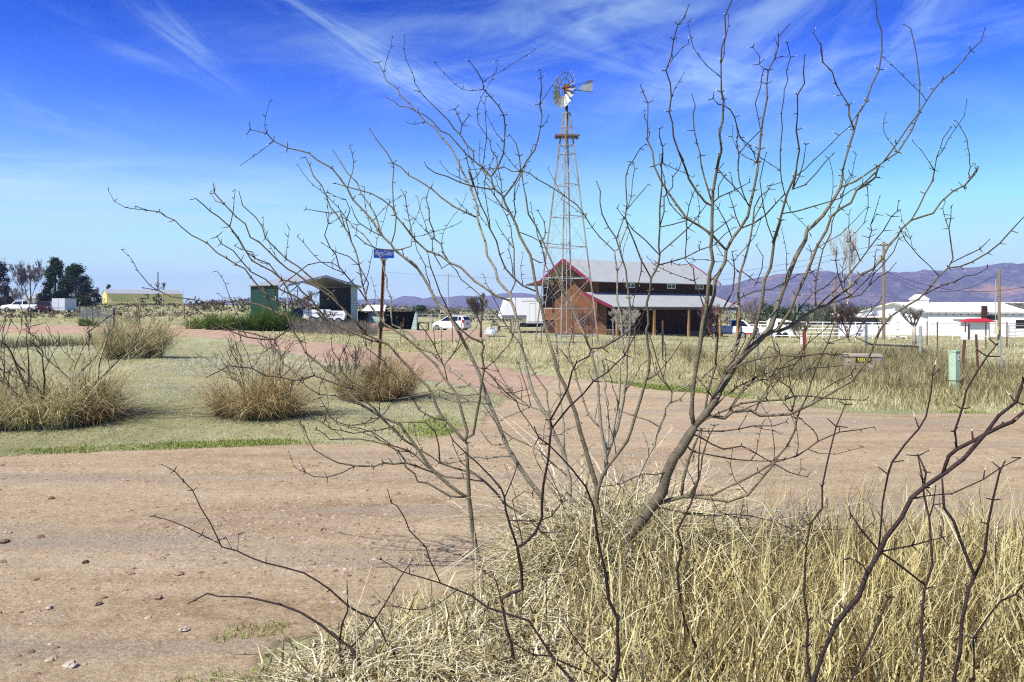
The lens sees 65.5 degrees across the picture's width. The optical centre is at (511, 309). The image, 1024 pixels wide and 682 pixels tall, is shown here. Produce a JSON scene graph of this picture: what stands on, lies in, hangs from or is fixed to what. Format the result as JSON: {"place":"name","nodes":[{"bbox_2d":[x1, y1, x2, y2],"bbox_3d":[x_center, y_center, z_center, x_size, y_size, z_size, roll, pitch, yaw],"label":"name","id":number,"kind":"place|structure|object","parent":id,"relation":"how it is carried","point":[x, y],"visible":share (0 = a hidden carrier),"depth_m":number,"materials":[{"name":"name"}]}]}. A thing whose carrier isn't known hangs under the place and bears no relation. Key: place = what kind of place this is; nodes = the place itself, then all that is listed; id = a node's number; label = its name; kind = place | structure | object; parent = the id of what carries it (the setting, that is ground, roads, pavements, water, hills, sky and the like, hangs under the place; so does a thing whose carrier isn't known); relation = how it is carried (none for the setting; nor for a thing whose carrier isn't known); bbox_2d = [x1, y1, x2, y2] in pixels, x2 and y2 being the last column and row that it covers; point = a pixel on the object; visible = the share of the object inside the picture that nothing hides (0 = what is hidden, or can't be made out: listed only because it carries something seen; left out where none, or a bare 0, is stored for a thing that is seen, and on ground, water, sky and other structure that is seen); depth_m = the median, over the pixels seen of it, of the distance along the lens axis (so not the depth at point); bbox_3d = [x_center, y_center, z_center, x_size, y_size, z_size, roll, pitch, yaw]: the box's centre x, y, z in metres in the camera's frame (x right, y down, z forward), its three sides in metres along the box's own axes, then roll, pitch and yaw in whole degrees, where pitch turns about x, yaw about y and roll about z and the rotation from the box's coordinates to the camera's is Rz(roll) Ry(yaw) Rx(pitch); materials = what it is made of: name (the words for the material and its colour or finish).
{"place":"outdoors","nodes":[
{"label":"outdoors","id":0,"kind":"place"},
{"bbox_2d":[6,413,468,455],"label":"green grass","id":1,"kind":"structure","parent":0,"point":[188,444],"depth_m":10.62,"materials":[{"name":"green plant"}]},
{"bbox_2d":[0,335,510,455],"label":"lawn grass","id":2,"kind":"structure","parent":0,"point":[294,356],"depth_m":18.34,"materials":[{"name":"green plant"}]},
{"bbox_2d":[357,293,542,308],"bbox_3d":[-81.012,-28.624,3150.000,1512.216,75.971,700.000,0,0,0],"label":"mountain range","id":3,"kind":"structure","parent":0,"point":[460,300],"depth_m":2973.25,"materials":[{"name":"purple stone"}]},
{"bbox_2d":[0,379,1023,681],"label":"dirt road","id":4,"kind":"structure","parent":0,"point":[162,649],"depth_m":7.21,"materials":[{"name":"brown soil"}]},
{"bbox_2d":[61,660,78,668],"bbox_3d":[-2.216,1.781,3.995,0.074,0.032,0.060,0,0,0],"label":"rock","id":5,"kind":"object","parent":4,"relation":"on","point":[71,664],"visible":1,"depth_m":3.98,"materials":[{"name":"stone"}]},
{"bbox_2d":[0,305,1023,681],"bbox_3d":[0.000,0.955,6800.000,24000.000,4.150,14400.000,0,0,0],"label":"ground","id":6,"kind":"structure","parent":0,"point":[70,433],"depth_m":15.83,"materials":[{"name":"plant"}]},
{"bbox_2d":[0,258,16,308],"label":"grey conifer","id":7,"kind":"object","parent":6,"relation":"on","point":[5,289],"visible":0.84,"depth_m":139.95,"materials":[{"name":"brown plant"}]},
{"bbox_2d":[0,301,36,311],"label":"pickup truck","id":8,"kind":"object","parent":6,"relation":"on","point":[14,306],"visible":0.62,"depth_m":124.15,"materials":[{"name":"paint"}]},
{"bbox_2d":[10,287,28,310],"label":"bare tree","id":9,"kind":"object","parent":6,"relation":"on","point":[16,294],"visible":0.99,"depth_m":132.22,"materials":[{"name":"grey plant"}]},
{"bbox_2d":[3,259,45,303],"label":"bare tree","id":10,"kind":"object","parent":6,"relation":"on","point":[22,272],"visible":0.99,"depth_m":144.19,"materials":[{"name":"grey plant"}]},
{"bbox_2d":[35,301,54,312],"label":"dark suv","id":11,"kind":"object","parent":6,"relation":"on","point":[43,305],"visible":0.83,"depth_m":118.22,"materials":[{"name":"red paint"}]},
{"bbox_2d":[34,255,69,303],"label":"pine tree","id":12,"kind":"object","parent":6,"relation":"on","point":[54,269],"visible":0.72,"depth_m":149.13,"materials":[{"name":"green plant"}]},
{"bbox_2d":[52,298,75,312],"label":"box trailer","id":13,"kind":"object","parent":6,"relation":"on","point":[62,304],"visible":0.83,"depth_m":119.05,"materials":[{"name":"paint"}]},
{"bbox_2d":[0,345,131,412],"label":"grass clump","id":14,"kind":"object","parent":6,"relation":"on","point":[18,388],"visible":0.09,"depth_m":12.77,"materials":[{"name":"brown plant"}]},
{"bbox_2d":[55,262,96,307],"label":"pine tree","id":15,"kind":"object","parent":6,"relation":"on","point":[72,279],"visible":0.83,"depth_m":149.10,"materials":[{"name":"green plant"}]},
{"bbox_2d":[0,300,161,415],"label":"mesquite shrub","id":16,"kind":"object","parent":6,"relation":"on","point":[89,336],"visible":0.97,"depth_m":12.31,"materials":[{"name":"brown plant"}]},
{"bbox_2d":[0,334,172,347],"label":"dark weeds","id":17,"kind":"object","parent":6,"relation":"on","point":[23,344],"visible":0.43,"depth_m":42.07,"materials":[{"name":"plant"}]},
{"bbox_2d":[78,286,104,306],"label":"dark bush","id":18,"kind":"object","parent":6,"relation":"on","point":[96,296],"visible":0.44,"depth_m":160.02,"materials":[{"name":"green plant"}]},
{"bbox_2d":[80,306,112,325],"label":"netting fence","id":19,"kind":"object","parent":6,"relation":"on","point":[94,311],"visible":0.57,"depth_m":76.09,"materials":[{"name":"metal"}]},
{"bbox_2d":[0,301,219,318],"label":"scrub","id":20,"kind":"object","parent":6,"relation":"on","point":[169,304],"visible":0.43,"depth_m":118.59,"materials":[{"name":"plant"}]},
{"bbox_2d":[0,335,271,431],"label":"grass clump","id":21,"kind":"object","parent":6,"relation":"on","point":[51,420],"visible":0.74,"depth_m":12.15,"materials":[{"name":"beige plant"}]},
{"bbox_2d":[102,289,182,304],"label":"yellow building","id":22,"kind":"structure","parent":6,"relation":"on","point":[114,296],"depth_m":204.73,"materials":[{"name":"yellow metal"}]},
{"bbox_2d":[0,354,292,430],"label":"grass clump","id":23,"kind":"object","parent":6,"relation":"on","point":[95,416],"visible":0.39,"depth_m":12.43,"materials":[{"name":"brown plant"}]},
{"bbox_2d":[113,300,181,344],"bbox_3d":[-13.958,0.735,29.811,2.476,2.204,2.376,0,0,0],"label":"mesquite shrub","id":24,"kind":"object","parent":6,"relation":"on","point":[136,315],"visible":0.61,"depth_m":30.02,"materials":[{"name":"brown plant"}]},
{"bbox_2d":[39,295,267,358],"bbox_3d":[-13.225,0.379,30.140,10.214,2.831,8.576,0,0,-36],"label":"grass clump","id":25,"kind":"object","parent":6,"relation":"on","point":[158,339],"visible":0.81,"depth_m":28.97,"materials":[{"name":"beige plant"}]},
{"bbox_2d":[0,304,357,336],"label":"rough grass","id":26,"kind":"structure","parent":6,"relation":"on","point":[69,319],"depth_m":96.41,"materials":[{"name":"plant"}]},
{"bbox_2d":[181,307,233,329],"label":"broom shrub","id":27,"kind":"object","parent":6,"relation":"on","point":[209,327],"visible":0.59,"depth_m":58.38,"materials":[{"name":"green plant"}]},
{"bbox_2d":[208,306,261,330],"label":"broom shrub","id":28,"kind":"object","parent":6,"relation":"on","point":[242,322],"visible":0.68,"depth_m":56.26,"materials":[{"name":"green plant"}]},
{"bbox_2d":[216,303,275,330],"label":"broom shrub","id":29,"kind":"object","parent":6,"relation":"on","point":[255,325],"visible":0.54,"depth_m":56.30,"materials":[{"name":"green plant"}]},
{"bbox_2d":[63,334,435,420],"bbox_3d":[-4.346,1.023,13.944,7.393,1.612,5.951,0,0,0],"label":"grass clump","id":30,"kind":"object","parent":6,"relation":"on","point":[234,407],"visible":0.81,"depth_m":13.10,"materials":[{"name":"brown plant"}]},
{"bbox_2d":[195,328,311,395],"bbox_3d":[-4.213,1.069,13.458,1.544,1.584,2.134,0,0,0],"label":"mesquite shrub","id":31,"kind":"object","parent":6,"relation":"on","point":[272,347],"visible":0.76,"depth_m":13.46,"materials":[{"name":"brown plant"}]},
{"bbox_2d":[102,351,424,422],"bbox_3d":[-3.968,1.254,13.690,6.012,1.155,6.140,0,0,0],"label":"grass clump","id":32,"kind":"object","parent":6,"relation":"on","point":[289,413],"visible":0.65,"depth_m":13.12,"materials":[{"name":"brown plant"}]},
{"bbox_2d":[225,300,302,330],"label":"broom shrub","id":33,"kind":"object","parent":6,"relation":"on","point":[275,324],"visible":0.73,"depth_m":56.62,"materials":[{"name":"green plant"}]},
{"bbox_2d":[247,275,361,323],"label":"carport shed","id":34,"kind":"structure","parent":6,"relation":"on","point":[345,293],"depth_m":74.41,"materials":[{"name":"green metal"}]},
{"bbox_2d":[292,290,318,321],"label":"bare sapling","id":35,"kind":"object","parent":6,"relation":"on","point":[304,299],"visible":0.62,"depth_m":65.98,"materials":[{"name":"grey plant"}]},
{"bbox_2d":[0,325,623,420],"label":"dirt lane","id":36,"kind":"structure","parent":6,"relation":"on","point":[510,377],"depth_m":30.07,"materials":[{"name":"brown soil"}]},
{"bbox_2d":[76,315,98,325],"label":"broom shrub","id":37,"kind":"object","parent":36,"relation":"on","point":[83,322],"visible":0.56,"depth_m":61.25,"materials":[{"name":"green plant"}]},
{"bbox_2d":[179,311,226,328],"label":"broom shrub","id":38,"kind":"object","parent":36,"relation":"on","point":[197,324],"visible":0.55,"depth_m":60.57,"materials":[{"name":"green plant"}]},
{"bbox_2d":[303,310,331,322],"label":"parked car","id":39,"kind":"object","parent":6,"relation":"on","point":[312,313],"visible":0.38,"depth_m":70.14,"materials":[{"name":"white paint"}]},
{"bbox_2d":[316,309,337,325],"bbox_3d":[-14.907,0.819,63.884,1.555,1.721,1.197,0,0,23],"label":"bare sapling","id":40,"kind":"object","parent":6,"relation":"on","point":[325,313],"visible":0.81,"depth_m":63.83,"materials":[{"name":"grey plant"}]},
{"bbox_2d":[286,316,378,335],"bbox_3d":[-14.541,1.173,64.037,8.134,1.499,18.419,0,0,-9],"label":"dead brush","id":41,"kind":"object","parent":6,"relation":"on","point":[312,326],"visible":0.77,"depth_m":60.53,"materials":[{"name":"plant"}]},
{"bbox_2d":[325,311,351,324],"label":"utility trailer","id":42,"kind":"object","parent":6,"relation":"on","point":[341,315],"visible":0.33,"depth_m":69.49,"materials":[{"name":"white paint"}]},
{"bbox_2d":[321,342,367,389],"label":"twig shrub","id":43,"kind":"object","parent":6,"relation":"on","point":[355,357],"visible":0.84,"depth_m":16.05,"materials":[{"name":"brown plant"}]},
{"bbox_2d":[358,312,367,323],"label":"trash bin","id":44,"kind":"object","parent":6,"relation":"on","point":[363,316],"visible":0.61,"depth_m":77.79,"materials":[{"name":"plastic"}]},
{"bbox_2d":[305,352,425,401],"bbox_3d":[-2.692,1.234,16.133,4.092,1.144,3.206,0,0,0],"label":"grass clump","id":45,"kind":"object","parent":6,"relation":"on","point":[359,398],"visible":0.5,"depth_m":15.77,"materials":[{"name":"brown plant"}]},
{"bbox_2d":[245,321,496,401],"bbox_3d":[-2.354,0.988,16.038,6.750,1.637,6.393,0,0,0],"label":"grass clump","id":46,"kind":"object","parent":6,"relation":"on","point":[390,380],"visible":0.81,"depth_m":15.81,"materials":[{"name":"brown plant"}]},
{"bbox_2d":[362,305,386,323],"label":"shed","id":47,"kind":"structure","parent":6,"relation":"on","point":[373,316],"depth_m":78.01,"materials":[{"name":"white metal"}]},
{"bbox_2d":[374,249,393,363],"bbox_3d":[-2.730,0.421,16.681,0.181,3.402,0.619,0,0,36],"label":"street sign","id":48,"kind":"object","parent":6,"relation":"on","point":[386,254],"visible":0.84,"depth_m":16.65,"materials":[{"name":"metal"}]},
{"bbox_2d":[384,309,417,329],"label":"arched shelter","id":49,"kind":"object","parent":6,"relation":"on","point":[408,320],"visible":0.78,"depth_m":77.89,"materials":[{"name":"metal"}]},
{"bbox_2d":[412,305,427,316],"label":"tree","id":50,"kind":"object","parent":6,"relation":"on","point":[421,309],"visible":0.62,"depth_m":149.35,"materials":[{"name":"green plant"}]},
{"bbox_2d":[407,329,488,341],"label":"dirt yard","id":51,"kind":"structure","parent":6,"relation":"on","point":[422,334],"depth_m":68.61,"materials":[{"name":"beige soil"}]},
{"bbox_2d":[432,316,471,329],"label":"parked car","id":52,"kind":"object","parent":51,"relation":"on","point":[466,321],"visible":0.77,"depth_m":81.27,"materials":[{"name":"paint"}]},
{"bbox_2d":[426,314,498,326],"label":"rail fence","id":53,"kind":"object","parent":6,"relation":"on","point":[431,317],"visible":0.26,"depth_m":95.27,"materials":[{"name":"metal"}]},
{"bbox_2d":[97,295,829,326],"bbox_3d":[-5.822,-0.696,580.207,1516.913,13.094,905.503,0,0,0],"label":"desert scrub","id":54,"kind":"object","parent":6,"relation":"on","point":[362,306],"visible":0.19,"depth_m":159.81,"materials":[{"name":"plant"}]},
{"bbox_2d":[465,292,487,336],"bbox_3d":[-2.631,0.443,59.749,1.875,3.517,1.962,0,0,0],"label":"bare tree","id":55,"kind":"object","parent":6,"relation":"on","point":[472,301],"visible":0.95,"depth_m":59.59,"materials":[{"name":"brown plant"}]},
{"bbox_2d":[498,298,543,332],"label":"travel trailer","id":56,"kind":"object","parent":6,"relation":"on","point":[527,309],"visible":0.41,"depth_m":73.24,"materials":[{"name":"paint"}]},
{"bbox_2d":[535,68,598,343],"bbox_3d":[3.272,-5.913,47.029,2.961,16.516,2.848,0,0,-31],"label":"windmill","id":57,"kind":"object","parent":6,"relation":"on","point":[561,101],"visible":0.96,"depth_m":46.96,"materials":[{"name":"metal"}]},
{"bbox_2d":[575,309,602,336],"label":"bare shrub","id":58,"kind":"object","parent":6,"relation":"on","point":[587,319],"visible":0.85,"depth_m":57.77,"materials":[{"name":"grey plant"}]},
{"bbox_2d":[300,314,916,365],"bbox_3d":[-0.735,1.223,41.199,4.938,1.752,44.992,0,0,-35],"label":"wire fence","id":59,"kind":"object","parent":6,"relation":"on","point":[803,334],"visible":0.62,"depth_m":30.84,"materials":[{"name":"metal"}]},
{"bbox_2d":[608,308,639,337],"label":"bare shrub","id":60,"kind":"object","parent":6,"relation":"on","point":[635,316],"visible":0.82,"depth_m":60.04,"materials":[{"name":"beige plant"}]},
{"bbox_2d":[526,258,741,337],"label":"barn","id":61,"kind":"structure","parent":6,"relation":"on","point":[674,303],"depth_m":69.48,"materials":[{"name":"wood"}]},
{"bbox_2d":[682,331,710,336],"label":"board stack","id":62,"kind":"object","parent":6,"relation":"on","point":[694,333],"visible":0.61,"depth_m":69.01,"materials":[{"name":"grey wood"}]},
{"bbox_2d":[697,298,720,338],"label":"bare shrub","id":63,"kind":"object","parent":6,"relation":"on","point":[714,307],"visible":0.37,"depth_m":55.95,"materials":[{"name":"grey plant"}]},
{"bbox_2d":[713,320,765,335],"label":"pickup truck","id":64,"kind":"object","parent":6,"relation":"on","point":[731,329],"visible":0.26,"depth_m":75.23,"materials":[{"name":"paint"}]},
{"bbox_2d":[468,328,1023,364],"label":"field grass","id":65,"kind":"structure","parent":6,"relation":"on","point":[1018,343],"depth_m":52.37,"materials":[{"name":"plant"}]},
{"bbox_2d":[741,298,764,323],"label":"bare sapling","id":66,"kind":"object","parent":6,"relation":"on","point":[751,312],"visible":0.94,"depth_m":89.66,"materials":[{"name":"grey plant"}]},
{"bbox_2d":[750,300,771,325],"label":"juniper tree","id":67,"kind":"object","parent":6,"relation":"on","point":[765,311],"visible":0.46,"depth_m":139.52,"materials":[{"name":"green plant"}]},
{"bbox_2d":[767,318,792,337],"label":"horse trailer","id":68,"kind":"object","parent":6,"relation":"on","point":[785,332],"visible":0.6,"depth_m":83.69,"materials":[{"name":"paint"}]},
{"bbox_2d":[784,318,810,339],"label":"bare shrub","id":69,"kind":"object","parent":6,"relation":"on","point":[795,327],"visible":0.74,"depth_m":59.89,"materials":[{"name":"brown plant"}]},
{"bbox_2d":[786,302,808,324],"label":"juniper tree","id":70,"kind":"object","parent":6,"relation":"on","point":[791,318],"visible":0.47,"depth_m":139.37,"materials":[{"name":"green plant"}]},
{"bbox_2d":[796,303,823,324],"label":"juniper tree","id":71,"kind":"object","parent":6,"relation":"on","point":[813,318],"visible":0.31,"depth_m":143.11,"materials":[{"name":"green plant"}]},
{"bbox_2d":[807,301,830,331],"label":"bare sapling","id":72,"kind":"object","parent":6,"relation":"on","point":[818,313],"visible":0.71,"depth_m":99.90,"materials":[{"name":"plant"}]},
{"bbox_2d":[822,304,839,324],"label":"juniper tree","id":73,"kind":"object","parent":6,"relation":"on","point":[826,317],"visible":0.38,"depth_m":139.97,"materials":[{"name":"green plant"}]},
{"bbox_2d":[758,321,906,338],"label":"pipe fence","id":74,"kind":"object","parent":6,"relation":"on","point":[855,332],"visible":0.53,"depth_m":78.11,"materials":[{"name":"white metal"}]},
{"bbox_2d":[826,223,859,335],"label":"poplar tree","id":75,"kind":"object","parent":6,"relation":"on","point":[850,249],"visible":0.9,"depth_m":87.80,"materials":[{"name":"brown plant"}]},
{"bbox_2d":[828,299,860,341],"bbox_3d":[26.935,0.985,64.132,2.038,3.692,2.678,0,0,45],"label":"bare tree","id":76,"kind":"object","parent":6,"relation":"on","point":[846,312],"visible":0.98,"depth_m":63.81,"materials":[{"name":"brown plant"}]},
{"bbox_2d":[675,339,1023,398],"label":"dead weeds","id":77,"kind":"object","parent":6,"relation":"on","point":[906,356],"visible":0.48,"depth_m":20.49,"materials":[{"name":"beige plant"}]},
{"bbox_2d":[830,313,888,335],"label":"shed","id":78,"kind":"structure","parent":6,"relation":"on","point":[869,317],"depth_m":90.02,"materials":[{"name":"white metal"}]},
{"bbox_2d":[842,353,882,373],"bbox_3d":[8.783,1.521,20.003,0.890,0.810,0.690,0,0,18],"label":"utility cabinet","id":79,"kind":"object","parent":6,"relation":"on","point":[857,357],"visible":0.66,"depth_m":19.74,"materials":[{"name":"metal"}]},
{"bbox_2d":[810,363,928,393],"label":"dry grass","id":80,"kind":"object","parent":6,"relation":"on","point":[903,380],"visible":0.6,"depth_m":18.11,"materials":[{"name":"beige plant"}]},
{"bbox_2d":[876,242,890,340],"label":"utility pole","id":81,"kind":"object","parent":6,"relation":"on","point":[883,245],"visible":0.73,"depth_m":74.89,"materials":[{"name":"brown wood"}]},
{"bbox_2d":[865,324,932,357],"bbox_3d":[11.551,1.207,23.823,0.658,1.500,4.266,0,0,-8],"label":"corner brace","id":82,"kind":"object","parent":6,"relation":"on","point":[920,335],"visible":0.44,"depth_m":22.74,"materials":[{"name":"metal"}]},
{"bbox_2d":[900,307,923,344],"bbox_3d":[23.339,0.997,46.034,1.269,2.374,1.364,0,0,-26],"label":"pollard tree","id":83,"kind":"object","parent":6,"relation":"on","point":[917,316],"visible":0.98,"depth_m":45.94,"materials":[{"name":"white plant"}]},
{"bbox_2d":[861,294,1023,336],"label":"white building","id":84,"kind":"structure","parent":6,"relation":"on","point":[951,314],"depth_m":86.33,"materials":[{"name":"metal"}]},
{"bbox_2d":[867,320,1023,349],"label":"wire fence","id":85,"kind":"object","parent":6,"relation":"on","point":[1006,323],"visible":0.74,"depth_m":41.94,"materials":[{"name":"white metal"}]},
{"bbox_2d":[948,350,960,388],"bbox_3d":[10.199,1.456,18.361,0.190,1.039,0.190,0,0,-29],"label":"cable pedestal","id":86,"kind":"object","parent":6,"relation":"on","point":[954,365],"visible":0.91,"depth_m":18.30,"materials":[{"name":"green plastic"}]},
{"bbox_2d":[921,332,1022,376],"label":"wire fence","id":87,"kind":"object","parent":6,"relation":"on","point":[976,347],"visible":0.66,"depth_m":20.39,"materials":[{"name":"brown metal"}]},
{"bbox_2d":[958,318,994,339],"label":"red roof shed","id":88,"kind":"structure","parent":6,"relation":"on","point":[974,327],"depth_m":78.02,"materials":[{"name":"paint"}]},
{"bbox_2d":[997,270,1000,339],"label":"utility pole","id":89,"kind":"object","parent":6,"relation":"on","point":[999,302],"visible":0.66,"depth_m":71.90,"materials":[{"name":"brown wood"}]},
{"bbox_2d":[0,0,1023,304],"label":"sky","id":90,"kind":"structure","parent":0,"point":[152,102],"materials":[{"name":"blue"}]},
{"bbox_2d":[288,329,1023,413],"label":"verge grass","id":91,"kind":"structure","parent":0,"point":[986,391],"depth_m":20.68,"materials":[{"name":"beige plant"}]},
{"bbox_2d":[432,577,1013,681],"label":"bank soil","id":92,"kind":"structure","parent":0,"point":[741,653],"depth_m":4.14,"materials":[{"name":"brown soil"}]},
{"bbox_2d":[165,616,294,681],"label":"green sprig","id":93,"kind":"object","parent":92,"relation":"on","point":[242,635],"visible":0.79,"depth_m":4.34,"materials":[{"name":"green plant"}]},
{"bbox_2d":[150,463,412,674],"bbox_3d":[-1.099,1.286,3.866,1.248,1.110,0.255,0,0,0],"label":"thorn shrub","id":94,"kind":"object","parent":92,"relation":"on","point":[338,639],"visible":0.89,"depth_m":3.84,"materials":[{"name":"brown plant"}]},
{"bbox_2d":[297,514,519,681],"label":"loose stalks","id":95,"kind":"object","parent":92,"relation":"on","point":[356,626],"visible":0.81,"depth_m":3.95,"materials":[{"name":"plant"}]},
{"bbox_2d":[376,323,708,681],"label":"thorn shrub","id":96,"kind":"object","parent":92,"relation":"on","point":[504,613],"visible":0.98,"depth_m":3.57,"materials":[{"name":"brown plant"}]},
{"bbox_2d":[108,0,1023,582],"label":"mesquite bush","id":97,"kind":"object","parent":92,"relation":"on","point":[676,454],"visible":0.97,"depth_m":5.04,"materials":[{"name":"brown plant"}]},
{"bbox_2d":[191,415,1021,681],"bbox_3d":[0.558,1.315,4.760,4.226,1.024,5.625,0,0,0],"label":"dry grass","id":98,"kind":"structure","parent":92,"relation":"on","point":[547,554],"depth_m":4.50,"materials":[{"name":"plant"}]},
{"bbox_2d":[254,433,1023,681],"bbox_3d":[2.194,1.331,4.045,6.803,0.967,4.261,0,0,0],"label":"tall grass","id":99,"kind":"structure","parent":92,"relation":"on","point":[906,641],"depth_m":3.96,"materials":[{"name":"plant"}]},
{"bbox_2d":[793,336,1023,681],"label":"thorn shrub","id":100,"kind":"object","parent":92,"relation":"on","point":[977,440],"visible":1,"depth_m":2.63,"materials":[{"name":"brown plant"}]},
{"bbox_2d":[601,380,985,413],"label":"road edge grass","id":101,"kind":"structure","parent":0,"point":[665,387],"depth_m":17.07,"materials":[{"name":"plant"}]},
{"bbox_2d":[716,263,1023,310],"bbox_3d":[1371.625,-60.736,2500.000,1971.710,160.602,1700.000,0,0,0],"label":"mountain range","id":102,"kind":"structure","parent":0,"point":[1012,276],"depth_m":2033.81,"materials":[{"name":"purple stone"}]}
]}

